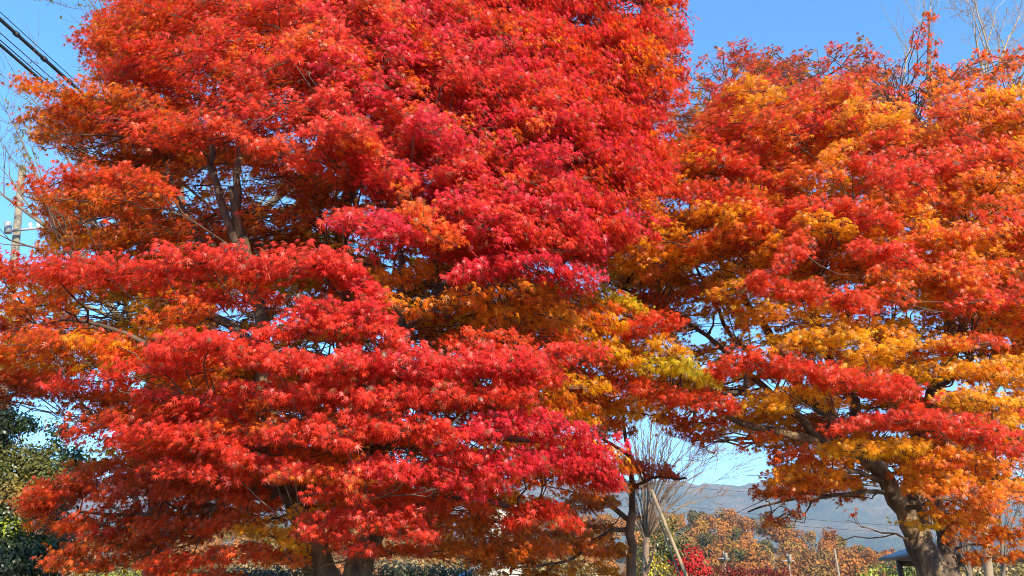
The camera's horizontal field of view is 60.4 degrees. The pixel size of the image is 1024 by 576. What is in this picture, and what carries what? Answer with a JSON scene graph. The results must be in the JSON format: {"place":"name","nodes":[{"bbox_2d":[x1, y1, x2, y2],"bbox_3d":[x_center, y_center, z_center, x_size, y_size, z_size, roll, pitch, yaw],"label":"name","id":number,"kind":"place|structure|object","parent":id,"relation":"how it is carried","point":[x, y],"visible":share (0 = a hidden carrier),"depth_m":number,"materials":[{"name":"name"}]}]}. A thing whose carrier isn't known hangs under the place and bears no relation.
{"place":"outdoors","nodes":[
{"label":"outdoors","id":0,"kind":"place"},
{"bbox_2d":[0,12,312,292],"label":"overhead cable","id":1,"kind":"object","parent":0,"point":[54,61],"visible":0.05,"depth_m":19.84,"materials":[{"name":"black rubber"}]},
{"bbox_2d":[0,43,362,349],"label":"overhead cable","id":2,"kind":"object","parent":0,"point":[13,56],"visible":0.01,"depth_m":18.94,"materials":[{"name":"black rubber"}]},
{"bbox_2d":[0,40,362,348],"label":"overhead cable","id":3,"kind":"object","parent":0,"point":[44,78],"visible":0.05,"depth_m":19.16,"materials":[{"name":"black rubber"}]},
{"bbox_2d":[0,33,365,347],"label":"overhead cable","id":4,"kind":"object","parent":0,"point":[53,79],"visible":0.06,"depth_m":19.38,"materials":[{"name":"black rubber"}]},
{"bbox_2d":[0,17,372,347],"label":"overhead cable","id":5,"kind":"object","parent":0,"point":[15,33],"visible":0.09,"depth_m":19.75,"materials":[{"name":"black rubber"}]},
{"bbox_2d":[101,537,835,575],"bbox_3d":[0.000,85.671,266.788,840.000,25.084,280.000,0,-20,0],"label":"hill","id":6,"kind":"structure","parent":0,"point":[622,564],"depth_m":231.30,"materials":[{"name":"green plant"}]},
{"bbox_2d":[24,507,1023,575],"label":"autumn wood","id":7,"kind":"object","parent":6,"relation":"on","point":[852,560],"visible":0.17,"depth_m":216.63,"materials":[{"name":"orange plant"}]},
{"bbox_2d":[470,491,528,575],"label":"house","id":8,"kind":"structure","parent":0,"point":[503,512],"depth_m":40.34,"materials":[{"name":"grey tile"}]},
{"bbox_2d":[0,0,1023,485],"label":"sky","id":9,"kind":"structure","parent":0,"point":[792,25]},
{"bbox_2d":[31,477,1023,558],"bbox_3d":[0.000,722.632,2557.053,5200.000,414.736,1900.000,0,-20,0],"label":"mountain","id":10,"kind":"structure","parent":0,"point":[874,511],"depth_m":2345.07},
{"bbox_2d":[554,488,954,528],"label":"overhead wire","id":11,"kind":"object","parent":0,"point":[777,516],"visible":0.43,"depth_m":64.31,"materials":[{"name":"black metal"}]},
{"bbox_2d":[516,490,1017,537],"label":"overhead wire","id":12,"kind":"object","parent":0,"point":[741,520],"visible":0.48,"depth_m":64.82,"materials":[{"name":"black metal"}]},
{"bbox_2d":[879,532,1023,575],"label":"pavilion","id":13,"kind":"structure","parent":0,"point":[902,558],"depth_m":25.02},
{"label":"ground","id":14,"kind":"structure","parent":0,"visible":0},
{"bbox_2d":[1,165,43,399],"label":"utility pole","id":15,"kind":"object","parent":14,"relation":"on","point":[16,230],"visible":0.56,"depth_m":22.75,"materials":[{"name":"concrete"}]},
{"bbox_2d":[0,402,95,575],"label":"evergreen tree","id":16,"kind":"object","parent":14,"relation":"on","point":[17,550],"visible":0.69,"depth_m":19.38,"materials":[{"name":"green plant"}]},
{"bbox_2d":[38,553,136,575],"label":"thicket","id":17,"kind":"object","parent":14,"relation":"on","point":[73,574],"visible":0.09,"depth_m":56.65,"materials":[{"name":"green plant"}]},
{"bbox_2d":[91,553,207,575],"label":"thicket","id":18,"kind":"object","parent":14,"relation":"on","point":[130,573],"visible":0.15,"depth_m":52.12,"materials":[{"name":"green plant"}]},
{"bbox_2d":[0,0,341,575],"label":"bare tree","id":19,"kind":"object","parent":14,"relation":"on","point":[37,219],"visible":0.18,"depth_m":17.45,"materials":[{"name":"brown plant"}]},
{"bbox_2d":[193,563,302,575],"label":"hedge","id":20,"kind":"object","parent":14,"relation":"on","point":[268,572],"visible":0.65,"depth_m":18.98,"materials":[{"name":"green plant"}]},
{"bbox_2d":[205,553,302,575],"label":"thicket","id":21,"kind":"object","parent":14,"relation":"on","point":[241,565],"visible":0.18,"depth_m":58.63,"materials":[{"name":"green plant"}]},
{"bbox_2d":[0,0,699,575],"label":"maple tree","id":22,"kind":"object","parent":14,"relation":"on","point":[556,160],"visible":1,"depth_m":8.80,"materials":[{"name":"red plant"}]},
{"bbox_2d":[375,546,464,575],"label":"thicket","id":23,"kind":"object","parent":14,"relation":"on","point":[413,561],"visible":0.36,"depth_m":55.11,"materials":[{"name":"green plant"}]},
{"bbox_2d":[372,559,479,575],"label":"hedge","id":24,"kind":"object","parent":14,"relation":"on","point":[407,571],"visible":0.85,"depth_m":18.97,"materials":[{"name":"green plant"}]},
{"bbox_2d":[436,412,686,575],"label":"maple tree","id":25,"kind":"object","parent":14,"relation":"on","point":[599,548],"visible":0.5,"depth_m":13.81,"materials":[{"name":"red plant"}]},
{"bbox_2d":[522,554,614,575],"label":"thicket","id":26,"kind":"object","parent":14,"relation":"on","point":[565,570],"visible":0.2,"depth_m":56.88,"materials":[{"name":"green plant"}]},
{"bbox_2d":[643,552,669,575],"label":"shrub","id":27,"kind":"object","parent":14,"relation":"on","point":[651,570],"visible":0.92,"depth_m":28.57,"materials":[{"name":"yellow plant"}]},
{"bbox_2d":[621,501,705,575],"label":"shrub","id":28,"kind":"object","parent":14,"relation":"on","point":[664,551],"visible":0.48,"depth_m":32.37,"materials":[{"name":"green plant"}]},
{"bbox_2d":[650,489,687,575],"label":"leaning pole","id":29,"kind":"object","parent":14,"relation":"on","point":[684,571],"visible":1,"depth_m":26.04,"materials":[{"name":"beige wood"}]},
{"bbox_2d":[659,520,680,575],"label":"stake","id":30,"kind":"object","parent":14,"relation":"on","point":[669,548],"visible":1,"depth_m":26.13,"materials":[{"name":"brown wood"}]},
{"bbox_2d":[578,348,765,575],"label":"bare tree","id":31,"kind":"object","parent":14,"relation":"on","point":[647,526],"visible":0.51,"depth_m":29.26,"materials":[{"name":"brown wood"}]},
{"bbox_2d":[667,536,714,575],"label":"red shrub","id":32,"kind":"object","parent":14,"relation":"on","point":[688,566],"visible":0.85,"depth_m":31.37,"materials":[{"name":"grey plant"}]},
{"bbox_2d":[718,551,728,573],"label":"utility pole","id":33,"kind":"object","parent":14,"relation":"on","point":[725,556],"visible":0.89,"depth_m":114.52,"materials":[{"name":"concrete"}]},
{"bbox_2d":[701,561,794,575],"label":"red hedge","id":34,"kind":"object","parent":14,"relation":"on","point":[728,570],"visible":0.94,"depth_m":38.01,"materials":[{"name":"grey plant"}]},
{"bbox_2d":[781,554,793,575],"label":"utility pole","id":35,"kind":"object","parent":14,"relation":"on","point":[789,558],"visible":0.89,"depth_m":104.81,"materials":[{"name":"concrete"}]},
{"bbox_2d":[552,9,1023,575],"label":"maple tree","id":36,"kind":"object","parent":14,"relation":"on","point":[892,157],"visible":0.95,"depth_m":10.34,"materials":[{"name":"orange plant"}]},
{"bbox_2d":[834,549,839,575],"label":"utility pole","id":37,"kind":"object","parent":14,"relation":"on","point":[837,566],"visible":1,"depth_m":90.69,"materials":[{"name":"concrete"}]},
{"bbox_2d":[856,549,978,575],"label":"thicket","id":38,"kind":"object","parent":14,"relation":"on","point":[890,573],"visible":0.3,"depth_m":70.96,"materials":[{"name":"brown plant"}]},
{"bbox_2d":[843,0,1023,575],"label":"bare tree","id":39,"kind":"object","parent":14,"relation":"on","point":[988,569],"visible":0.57,"depth_m":19.98,"materials":[{"name":"brown wood"}]},
{"bbox_2d":[885,461,1000,575],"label":"bare tree","id":40,"kind":"object","parent":14,"relation":"on","point":[968,568],"visible":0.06,"depth_m":20.04,"materials":[{"name":"brown plant"}]},
{"bbox_2d":[959,562,1023,575],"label":"thicket","id":41,"kind":"object","parent":14,"relation":"on","point":[996,569],"visible":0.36,"depth_m":56.68,"materials":[{"name":"plant"}]},
{"bbox_2d":[992,388,1023,575],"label":"bare tree","id":42,"kind":"object","parent":14,"relation":"on","point":[1003,550],"visible":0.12,"depth_m":22.05,"materials":[{"name":"brown plant"}]}
]}

